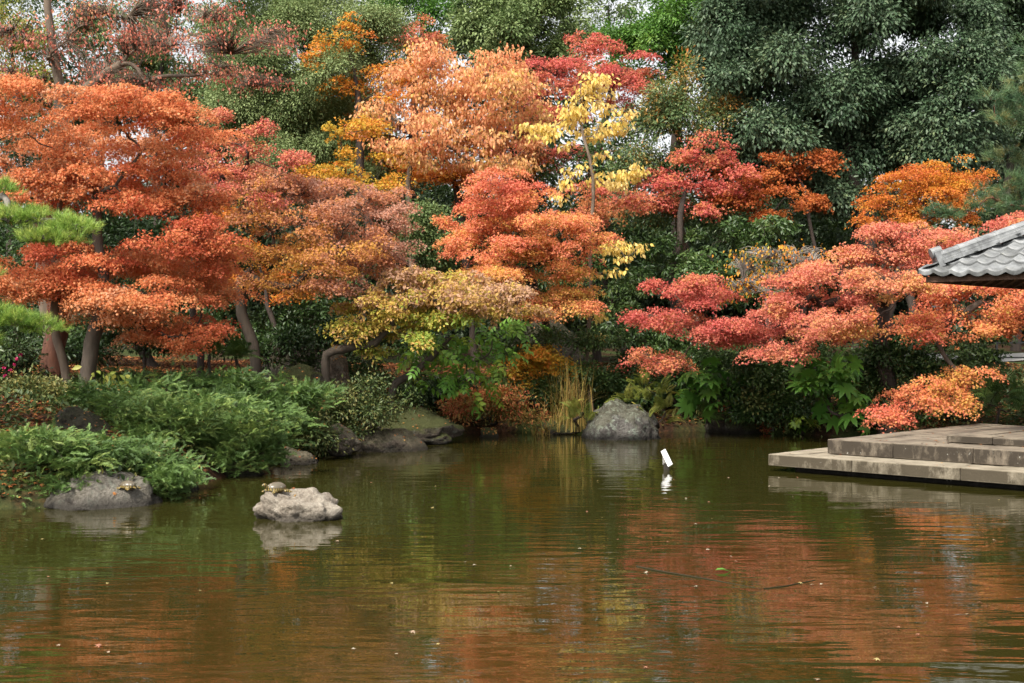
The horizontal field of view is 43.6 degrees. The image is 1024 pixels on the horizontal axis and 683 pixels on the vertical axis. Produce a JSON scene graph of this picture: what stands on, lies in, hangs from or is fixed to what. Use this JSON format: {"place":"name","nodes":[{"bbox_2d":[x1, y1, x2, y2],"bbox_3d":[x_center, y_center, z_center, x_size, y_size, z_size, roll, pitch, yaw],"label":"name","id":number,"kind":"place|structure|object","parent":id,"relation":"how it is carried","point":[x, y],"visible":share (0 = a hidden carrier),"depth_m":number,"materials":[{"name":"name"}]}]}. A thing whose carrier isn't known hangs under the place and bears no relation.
{"place":"outdoors","nodes":[
{"label":"outdoors","id":0,"kind":"place"},
{"bbox_2d":[434,377,556,434],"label":"reddening shrub","id":1,"kind":"object","parent":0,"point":[510,402],"visible":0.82,"depth_m":27.06,"materials":[{"name":"red plant"}]},
{"bbox_2d":[0,0,997,322],"label":"sky","id":2,"kind":"structure","parent":0,"point":[901,40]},
{"bbox_2d":[0,431,1023,682],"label":"water","id":3,"kind":"structure","parent":0,"point":[214,581],"depth_m":10.94,"materials":[{"name":"brown liquid"}]},
{"bbox_2d":[252,487,342,521],"bbox_3d":[-2.417,1.942,14.519,1.034,0.587,0.749,0,0,0],"label":"rock","id":4,"kind":"object","parent":3,"relation":"in","point":[311,504],"visible":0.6,"depth_m":14.29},
{"bbox_2d":[262,482,291,493],"bbox_3d":[-2.664,1.647,14.410,0.346,0.131,0.249,0,0,-42],"label":"turtle","id":5,"kind":"object","parent":4,"relation":"on","point":[276,487],"visible":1,"depth_m":14.35},
{"bbox_2d":[315,423,361,456],"bbox_3d":[-3.034,1.704,22.227,0.888,0.582,0.726,0,0,0],"label":"rock","id":6,"kind":"object","parent":3,"relation":"in","point":[354,442],"visible":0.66,"depth_m":21.94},
{"bbox_2d":[480,427,498,437],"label":"rock","id":7,"kind":"object","parent":3,"relation":"in","point":[488,435],"visible":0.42,"depth_m":26.70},
{"bbox_2d":[661,449,672,469],"bbox_3d":[2.430,2.040,19.951,0.106,0.720,0.294,0,0,-21],"label":"pond sign","id":8,"kind":"object","parent":3,"relation":"in","point":[667,463],"visible":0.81,"depth_m":19.97,"materials":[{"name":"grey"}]},
{"bbox_2d":[636,565,759,588],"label":"floating branch","id":9,"kind":"object","parent":3,"relation":"on","point":[687,575],"visible":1,"depth_m":10.93,"materials":[{"name":"brown"}]},
{"bbox_2d":[0,326,1023,509],"bbox_3d":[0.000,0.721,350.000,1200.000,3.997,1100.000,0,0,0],"label":"ground","id":10,"kind":"structure","parent":0,"point":[7,502],"depth_m":27.49,"materials":[{"name":"brown soil"}]},
{"bbox_2d":[0,331,56,380],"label":"camellia shrub","id":11,"kind":"object","parent":10,"relation":"on","point":[19,356],"visible":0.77,"depth_m":22.57,"materials":[{"name":"green plant"}]},
{"bbox_2d":[0,0,64,337],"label":"tree","id":12,"kind":"object","parent":10,"relation":"on","point":[22,45],"visible":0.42,"depth_m":39.90,"materials":[{"name":"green plant"}]},
{"bbox_2d":[0,363,100,404],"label":"evergreen shrub","id":13,"kind":"object","parent":10,"relation":"on","point":[31,382],"visible":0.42,"depth_m":20.50,"materials":[{"name":"green plant"}]},
{"bbox_2d":[0,172,103,346],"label":"pine tree","id":14,"kind":"object","parent":10,"relation":"on","point":[57,229],"visible":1,"depth_m":16.84,"materials":[{"name":"green plant"}]},
{"bbox_2d":[17,165,90,380],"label":"bare trunked tree","id":15,"kind":"object","parent":10,"relation":"on","point":[60,351],"visible":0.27,"depth_m":22.12,"materials":[{"name":"brown plant"}]},
{"bbox_2d":[0,108,113,383],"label":"tree","id":16,"kind":"object","parent":10,"relation":"on","point":[50,360],"visible":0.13,"depth_m":23.37,"materials":[{"name":"red plant"}]},
{"bbox_2d":[52,406,111,435],"bbox_3d":[-6.199,1.302,18.472,1.079,0.742,1.150,0,0,-39],"label":"rock","id":17,"kind":"object","parent":10,"relation":"on","point":[68,416],"visible":0.29,"depth_m":18.25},
{"bbox_2d":[72,365,131,388],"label":"yellow-leaved shrub","id":18,"kind":"object","parent":10,"relation":"on","point":[105,379],"visible":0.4,"depth_m":20.84,"materials":[{"name":"green plant"}]},
{"bbox_2d":[44,471,162,510],"bbox_3d":[-5.082,1.921,15.694,1.470,0.660,1.179,0,0,0],"label":"rock","id":19,"kind":"object","parent":10,"relation":"on","point":[97,496],"visible":0.49,"depth_m":15.43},
{"bbox_2d":[116,480,141,490],"bbox_3d":[-4.677,1.748,15.557,0.315,0.119,0.226,0,0,30],"label":"turtle","id":20,"kind":"object","parent":19,"relation":"on","point":[127,485],"visible":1,"depth_m":15.49},
{"bbox_2d":[0,418,218,508],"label":"juniper shrub","id":21,"kind":"object","parent":10,"relation":"on","point":[170,473],"visible":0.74,"depth_m":15.80,"materials":[{"name":"green plant"}]},
{"bbox_2d":[0,0,230,275],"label":"evergreen tree","id":22,"kind":"object","parent":10,"relation":"on","point":[151,67],"visible":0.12,"depth_m":45.78,"materials":[{"name":"green plant"}]},
{"bbox_2d":[53,373,181,411],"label":"juniper shrub","id":23,"kind":"object","parent":10,"relation":"on","point":[85,391],"visible":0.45,"depth_m":19.95,"materials":[{"name":"green plant"}]},
{"bbox_2d":[0,193,251,367],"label":"evergreen tree","id":24,"kind":"object","parent":10,"relation":"on","point":[147,227],"visible":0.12,"depth_m":30.77,"materials":[{"name":"green plant"}]},
{"bbox_2d":[0,72,266,386],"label":"maple tree","id":25,"kind":"object","parent":10,"relation":"on","point":[81,284],"visible":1,"depth_m":21.34,"materials":[{"name":"orange plant"}]},
{"bbox_2d":[23,307,265,378],"bbox_3d":[-7.531,-0.022,25.879,4.925,1.767,3.133,0,0,0],"label":"evergreen shrub","id":26,"kind":"object","parent":10,"relation":"on","point":[73,350],"visible":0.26,"depth_m":25.82,"materials":[{"name":"green plant"}]},
{"bbox_2d":[0,0,320,367],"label":"cherry tree","id":27,"kind":"object","parent":10,"relation":"on","point":[134,38],"visible":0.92,"depth_m":27.67,"materials":[{"name":"brown plant"}]},
{"bbox_2d":[60,0,289,288],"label":"evergreen tree","id":28,"kind":"object","parent":10,"relation":"on","point":[161,65],"visible":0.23,"depth_m":42.09,"materials":[{"name":"green plant"}]},
{"bbox_2d":[88,385,316,477],"bbox_3d":[-4.743,1.353,19.086,3.718,1.524,2.833,0,0,0],"label":"juniper shrub","id":29,"kind":"object","parent":10,"relation":"on","point":[178,414],"visible":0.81,"depth_m":18.83,"materials":[{"name":"green plant"}]},
{"bbox_2d":[66,359,347,433],"bbox_3d":[-5.277,1.073,21.682,5.137,1.608,3.181,0,0,0],"label":"juniper shrub","id":30,"kind":"object","parent":10,"relation":"on","point":[306,395],"visible":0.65,"depth_m":21.37,"materials":[{"name":"green plant"}]},
{"bbox_2d":[190,320,228,389],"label":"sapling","id":31,"kind":"object","parent":10,"relation":"on","point":[218,345],"visible":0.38,"depth_m":23.57,"materials":[{"name":"green plant"}]},
{"bbox_2d":[215,365,241,414],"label":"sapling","id":32,"kind":"object","parent":10,"relation":"on","point":[232,368],"visible":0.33,"depth_m":22.47,"materials":[{"name":"green plant"}]},
{"bbox_2d":[215,330,263,368],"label":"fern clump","id":33,"kind":"object","parent":10,"relation":"on","point":[237,351],"visible":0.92,"depth_m":23.95,"materials":[{"name":"green plant"}]},
{"bbox_2d":[164,105,315,376],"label":"maple tree","id":34,"kind":"object","parent":10,"relation":"on","point":[285,156],"visible":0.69,"depth_m":24.53,"materials":[{"name":"red plant"}]},
{"bbox_2d":[222,455,264,476],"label":"rock","id":35,"kind":"object","parent":10,"relation":"on","point":[247,472],"visible":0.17,"depth_m":19.02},
{"bbox_2d":[187,205,333,361],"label":"maple tree","id":36,"kind":"object","parent":10,"relation":"on","point":[268,307],"visible":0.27,"depth_m":28.91,"materials":[{"name":"orange plant"}]},
{"bbox_2d":[273,446,318,464],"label":"rock","id":37,"kind":"object","parent":10,"relation":"on","point":[305,458],"visible":0.38,"depth_m":20.78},
{"bbox_2d":[262,336,331,378],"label":"shrub","id":38,"kind":"object","parent":10,"relation":"on","point":[275,371],"visible":0.03,"depth_m":28.91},
{"bbox_2d":[266,363,336,411],"bbox_3d":[-4.133,0.899,24.528,1.509,0.962,1.158,0,0,0],"label":"rock","id":39,"kind":"object","parent":10,"relation":"on","point":[309,372],"visible":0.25,"depth_m":24.44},
{"bbox_2d":[185,0,421,332],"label":"evergreen tree","id":40,"kind":"object","parent":10,"relation":"on","point":[300,116],"visible":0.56,"depth_m":34.14,"materials":[{"name":"green plant"}]},
{"bbox_2d":[278,410,353,457],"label":"evergreen shrub","id":41,"kind":"object","parent":10,"relation":"on","point":[316,436],"visible":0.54,"depth_m":21.65,"materials":[{"name":"green plant"}]},
{"bbox_2d":[181,193,461,364],"bbox_3d":[-4.539,-1.401,29.763,6.511,4.576,3.347,0,0,13],"label":"evergreen tree","id":42,"kind":"object","parent":10,"relation":"on","point":[294,312],"visible":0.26,"depth_m":29.32,"materials":[{"name":"green plant"}]},
{"bbox_2d":[218,159,427,374],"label":"maple tree","id":43,"kind":"object","parent":10,"relation":"on","point":[315,256],"visible":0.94,"depth_m":24.57,"materials":[{"name":"brown plant"}]},
{"bbox_2d":[244,310,402,394],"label":"evergreen shrub","id":44,"kind":"object","parent":10,"relation":"on","point":[297,340],"visible":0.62,"depth_m":27.31,"materials":[{"name":"green plant"}]},
{"bbox_2d":[237,114,416,344],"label":"maple tree","id":45,"kind":"object","parent":10,"relation":"on","point":[362,126],"visible":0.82,"depth_m":29.16,"materials":[{"name":"orange plant"}]},
{"bbox_2d":[330,345,351,394],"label":"rock","id":46,"kind":"object","parent":10,"relation":"on","point":[338,367],"visible":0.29,"depth_m":26.07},
{"bbox_2d":[299,11,428,368],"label":"maple tree","id":47,"kind":"object","parent":10,"relation":"on","point":[355,86],"visible":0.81,"depth_m":33.28,"materials":[{"name":"orange plant"}]},
{"bbox_2d":[298,363,439,444],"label":"evergreen shrub","id":48,"kind":"object","parent":10,"relation":"on","point":[352,405],"visible":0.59,"depth_m":23.11,"materials":[{"name":"green plant"}]},
{"bbox_2d":[358,428,428,452],"bbox_3d":[-2.280,1.986,23.600,1.388,0.778,1.134,0,0,20],"label":"rock","id":49,"kind":"object","parent":10,"relation":"on","point":[383,440],"visible":0.45,"depth_m":23.24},
{"bbox_2d":[348,0,467,347],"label":"evergreen tree","id":50,"kind":"object","parent":10,"relation":"on","point":[435,12],"visible":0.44,"depth_m":43.74,"materials":[{"name":"green plant"}]},
{"bbox_2d":[360,407,464,444],"bbox_3d":[-2.160,1.741,25.230,2.202,0.902,1.514,0,0,29],"label":"rock","id":51,"kind":"object","parent":10,"relation":"on","point":[433,428],"visible":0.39,"depth_m":24.84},
{"bbox_2d":[384,12,454,360],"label":"maple tree","id":52,"kind":"object","parent":10,"relation":"on","point":[439,35],"visible":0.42,"depth_m":37.78,"materials":[{"name":"orange plant"}]},
{"bbox_2d":[381,191,473,380],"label":"evergreen tree","id":53,"kind":"object","parent":10,"relation":"on","point":[423,220],"visible":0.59,"depth_m":28.66,"materials":[{"name":"green plant"}]},
{"bbox_2d":[384,368,482,420],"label":"evergreen shrub","id":54,"kind":"object","parent":10,"relation":"on","point":[428,394],"visible":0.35,"depth_m":28.03,"materials":[{"name":"green plant"}]},
{"bbox_2d":[316,262,556,381],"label":"autumn tree","id":55,"kind":"object","parent":10,"relation":"on","point":[455,288],"visible":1,"depth_m":24.30,"materials":[{"name":"yellow plant"}]},
{"bbox_2d":[344,35,559,361],"bbox_3d":[-1.525,-3.528,32.839,5.616,8.680,4.380,0,0,0],"label":"cherry tree","id":56,"kind":"object","parent":10,"relation":"on","point":[489,86],"visible":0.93,"depth_m":32.69,"materials":[{"name":"brown plant"}]},
{"bbox_2d":[323,181,585,358],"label":"evergreen tree","id":57,"kind":"object","parent":10,"relation":"on","point":[441,190],"visible":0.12,"depth_m":37.82,"materials":[{"name":"green plant"}]},
{"bbox_2d":[343,89,566,366],"bbox_3d":[-1.528,-3.050,35.041,6.121,7.660,3.513,0,0,0],"label":"maple tree","id":58,"kind":"object","parent":10,"relation":"on","point":[455,178],"visible":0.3,"depth_m":34.84,"materials":[{"name":"orange plant"}]},
{"bbox_2d":[428,369,497,421],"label":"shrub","id":59,"kind":"object","parent":10,"relation":"on","point":[474,373],"visible":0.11,"depth_m":28.20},
{"bbox_2d":[388,307,549,419],"bbox_3d":[-0.916,0.526,25.515,3.077,2.574,2.265,0,0,-25],"label":"broad leaved shrub","id":60,"kind":"object","parent":10,"relation":"on","point":[418,367],"visible":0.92,"depth_m":25.40,"materials":[{"name":"green plant"}]},
{"bbox_2d":[0,23,1023,347],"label":"distant wood","id":61,"kind":"object","parent":10,"relation":"on","point":[728,311],"visible":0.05,"depth_m":48.60,"materials":[{"name":"green plant"}]},
{"bbox_2d":[0,365,1023,491],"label":"ground cover","id":62,"kind":"object","parent":10,"relation":"on","point":[51,398],"visible":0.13,"depth_m":19.77,"materials":[{"name":"green plant"}]},
{"bbox_2d":[719,210,1023,434],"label":"maple tree","id":63,"kind":"object","parent":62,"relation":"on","point":[871,288],"visible":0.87,"depth_m":24.13,"materials":[{"name":"red plant"}]},
{"bbox_2d":[0,355,1023,497],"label":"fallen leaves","id":64,"kind":"object","parent":10,"relation":"on","point":[168,362],"visible":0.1,"depth_m":29.42,"materials":[{"name":"orange plant"}]},
{"bbox_2d":[435,0,598,326],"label":"evergreen tree","id":65,"kind":"object","parent":10,"relation":"on","point":[489,25],"visible":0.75,"depth_m":41.24,"materials":[{"name":"green plant"}]},
{"bbox_2d":[429,165,624,378],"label":"maple tree","id":66,"kind":"object","parent":10,"relation":"on","point":[508,248],"visible":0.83,"depth_m":26.99,"materials":[{"name":"orange plant"}]},
{"bbox_2d":[38,316,1023,496],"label":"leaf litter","id":67,"kind":"object","parent":10,"relation":"on","point":[114,493],"visible":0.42,"depth_m":20.77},
{"bbox_2d":[501,343,582,413],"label":"golden shrub","id":68,"kind":"object","parent":10,"relation":"on","point":[542,356],"visible":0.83,"depth_m":28.22,"materials":[{"name":"orange plant"}]},
{"bbox_2d":[519,419,569,434],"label":"grass clump","id":69,"kind":"object","parent":10,"relation":"on","point":[540,432],"visible":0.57,"depth_m":27.55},
{"bbox_2d":[514,318,583,375],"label":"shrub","id":70,"kind":"object","parent":10,"relation":"on","point":[569,351],"visible":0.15,"depth_m":31.22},
{"bbox_2d":[481,317,623,415],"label":"evergreen shrub","id":71,"kind":"object","parent":10,"relation":"on","point":[550,336],"visible":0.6,"depth_m":28.30,"materials":[{"name":"green plant"}]},
{"bbox_2d":[533,420,579,434],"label":"rock","id":72,"kind":"object","parent":10,"relation":"on","point":[553,429],"visible":0.47,"depth_m":27.60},
{"bbox_2d":[517,355,612,431],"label":"reed clump","id":73,"kind":"object","parent":10,"relation":"on","point":[566,397],"visible":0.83,"depth_m":27.64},
{"bbox_2d":[487,28,666,361],"bbox_3d":[1.895,-4.177,36.318,5.393,9.738,3.637,0,0,0],"label":"maple tree","id":74,"kind":"object","parent":10,"relation":"on","point":[630,82],"visible":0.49,"depth_m":36.10,"materials":[{"name":"red plant"}]},
{"bbox_2d":[559,397,598,429],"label":"fern clump","id":75,"kind":"object","parent":10,"relation":"on","point":[573,406],"visible":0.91,"depth_m":26.65,"materials":[{"name":"green plant"}]},
{"bbox_2d":[514,71,653,410],"bbox_3d":[1.587,-2.163,28.539,3.112,7.604,1.626,0,0,0],"label":"yellow leaved tree","id":76,"kind":"object","parent":10,"relation":"on","point":[546,131],"visible":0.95,"depth_m":28.42,"materials":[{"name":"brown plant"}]},
{"bbox_2d":[459,108,713,358],"bbox_3d":[2.009,-2.742,34.871,7.274,7.156,4.360,0,0,0],"label":"evergreen tree","id":77,"kind":"object","parent":10,"relation":"on","point":[601,267],"visible":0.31,"depth_m":34.62,"materials":[{"name":"green plant"}]},
{"bbox_2d":[550,0,660,347],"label":"evergreen tree","id":78,"kind":"object","parent":10,"relation":"on","point":[607,9],"visible":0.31,"depth_m":47.66,"materials":[{"name":"green plant"}]},
{"bbox_2d":[581,398,660,440],"bbox_3d":[2.270,1.925,26.598,1.632,1.492,1.634,0,0,0],"label":"rock","id":79,"kind":"object","parent":10,"relation":"on","point":[617,419],"visible":0.48,"depth_m":25.98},
{"bbox_2d":[604,366,687,428],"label":"fern clump","id":80,"kind":"object","parent":10,"relation":"on","point":[645,391],"visible":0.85,"depth_m":26.85,"materials":[{"name":"green plant"}]},
{"bbox_2d":[587,0,709,313],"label":"evergreen tree","id":81,"kind":"object","parent":10,"relation":"on","point":[658,26],"visible":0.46,"depth_m":39.59,"materials":[{"name":"green plant"}]},
{"bbox_2d":[568,311,747,415],"bbox_3d":[3.404,0.535,29.091,4.557,2.470,2.526,0,0,0],"label":"evergreen shrub","id":82,"kind":"object","parent":10,"relation":"on","point":[666,342],"visible":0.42,"depth_m":28.86,"materials":[{"name":"green plant"}]},
{"bbox_2d":[552,129,764,386],"bbox_3d":[3.462,-1.958,31.180,5.238,6.257,2.768,0,0,0],"label":"maple tree","id":83,"kind":"object","parent":10,"relation":"on","point":[678,205],"visible":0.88,"depth_m":30.86,"materials":[{"name":"red plant"}]},
{"bbox_2d":[594,45,761,371],"bbox_3d":[4.150,-3.281,32.458,4.108,8.339,3.877,0,0,-38],"label":"evergreen tree","id":84,"kind":"object","parent":10,"relation":"on","point":[668,112],"visible":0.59,"depth_m":32.05,"materials":[{"name":"green plant"}]},
{"bbox_2d":[614,271,782,407],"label":"maple tree","id":85,"kind":"object","parent":10,"relation":"on","point":[712,331],"visible":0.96,"depth_m":25.46,"materials":[{"name":"red plant"}]},
{"bbox_2d":[696,399,726,427],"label":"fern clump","id":86,"kind":"object","parent":10,"relation":"on","point":[717,418],"visible":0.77,"depth_m":27.48,"materials":[{"name":"green plant"}]},
{"bbox_2d":[673,354,750,426],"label":"fatsia shrub","id":87,"kind":"object","parent":10,"relation":"on","point":[703,383],"visible":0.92,"depth_m":26.95,"materials":[{"name":"green plant"}]},
{"bbox_2d":[593,213,836,395],"bbox_3d":[4.694,-0.831,30.046,5.916,4.478,3.465,0,0,0],"label":"evergreen shrub","id":88,"kind":"object","parent":10,"relation":"on","point":[780,225],"visible":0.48,"depth_m":29.99,"materials":[{"name":"green plant"}]},
{"bbox_2d":[705,411,763,433],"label":"rock","id":89,"kind":"object","parent":10,"relation":"on","point":[725,427],"visible":0.18,"depth_m":27.90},
{"bbox_2d":[718,401,790,432],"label":"reddening shrub","id":90,"kind":"object","parent":10,"relation":"on","point":[764,429],"visible":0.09,"depth_m":27.82,"materials":[{"name":"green plant"}]},
{"bbox_2d":[706,238,828,430],"bbox_3d":[5.362,-0.083,26.216,2.659,4.094,2.430,0,0,-37],"label":"dry shrub","id":91,"kind":"object","parent":10,"relation":"on","point":[744,267],"visible":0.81,"depth_m":26.16,"materials":[{"name":"grey plant"}]},
{"bbox_2d":[699,147,851,368],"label":"maple tree","id":92,"kind":"object","parent":10,"relation":"on","point":[807,202],"visible":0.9,"depth_m":31.26,"materials":[{"name":"orange plant"}]},
{"bbox_2d":[723,378,832,436],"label":"evergreen shrub","id":93,"kind":"object","parent":10,"relation":"on","point":[757,399],"visible":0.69,"depth_m":27.02,"materials":[{"name":"green plant"}]},
{"bbox_2d":[691,181,908,344],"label":"evergreen tree","id":94,"kind":"object","parent":10,"relation":"on","point":[837,236],"visible":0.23,"depth_m":37.37,"materials":[{"name":"green plant"}]},
{"bbox_2d":[784,410,820,434],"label":"fatsia shrub","id":95,"kind":"object","parent":10,"relation":"on","point":[798,424],"visible":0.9,"depth_m":26.89,"materials":[{"name":"green plant"}]},
{"bbox_2d":[785,350,877,435],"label":"fatsia shrub","id":96,"kind":"object","parent":10,"relation":"on","point":[821,379],"visible":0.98,"depth_m":25.23,"materials":[{"name":"green plant"}]},
{"bbox_2d":[671,0,1023,356],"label":"evergreen tree","id":97,"kind":"object","parent":10,"relation":"on","point":[894,109],"visible":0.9,"depth_m":32.00,"materials":[{"name":"green plant"}]},
{"bbox_2d":[768,423,1023,488],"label":"stone platform","id":98,"kind":"structure","parent":10,"relation":"on","point":[994,459],"depth_m":18.81,"materials":[{"name":"concrete"}]},
{"bbox_2d":[827,310,984,429],"bbox_3d":[8.108,0.597,26.577,3.229,2.560,2.344,0,0,0],"label":"evergreen shrub","id":99,"kind":"object","parent":10,"relation":"on","point":[870,371],"visible":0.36,"depth_m":26.11,"materials":[{"name":"green plant"}]},
{"bbox_2d":[841,153,999,392],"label":"maple tree","id":100,"kind":"object","parent":10,"relation":"on","point":[942,186],"visible":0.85,"depth_m":27.95,"materials":[{"name":"orange plant"}]},
{"bbox_2d":[853,284,1023,433],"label":"maple tree","id":101,"kind":"object","parent":10,"relation":"on","point":[1003,319],"visible":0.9,"depth_m":23.10,"materials":[{"name":"orange plant"}]},
{"bbox_2d":[890,317,1017,423],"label":"evergreen shrub","id":102,"kind":"object","parent":10,"relation":"on","point":[984,356],"visible":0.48,"depth_m":25.71,"materials":[{"name":"green plant"}]},
{"bbox_2d":[918,31,1023,222],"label":"pine tree","id":103,"kind":"object","parent":10,"relation":"on","point":[1008,97],"visible":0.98,"depth_m":26.00,"materials":[{"name":"green plant"}]},
{"bbox_2d":[941,360,1023,423],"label":"shrub","id":104,"kind":"object","parent":10,"relation":"on","point":[998,389],"visible":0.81,"depth_m":24.40,"materials":[{"name":"green plant"}]},
{"bbox_2d":[950,0,1023,350],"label":"evergreen tree","id":105,"kind":"object","parent":10,"relation":"on","point":[1017,6],"visible":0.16,"depth_m":40.05,"materials":[{"name":"green plant"}]},
{"bbox_2d":[993,325,1023,364],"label":"railing","id":106,"kind":"object","parent":10,"relation":"on","point":[996,345],"visible":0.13,"depth_m":32.97,"materials":[{"name":"wood"}]},
{"bbox_2d":[682,334,850,435],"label":"evergreen shrub","id":107,"kind":"object","parent":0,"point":[772,378],"visible":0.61,"depth_m":27.02,"materials":[{"name":"green plant"}]},
{"bbox_2d":[917,221,1023,289],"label":"pavilion","id":108,"kind":"structure","parent":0,"point":[991,259],"depth_m":19.32,"materials":[{"name":"grey tile"}]},
{"bbox_2d":[930,353,1023,360],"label":"path","id":109,"kind":"structure","parent":0,"point":[1015,355],"depth_m":36.93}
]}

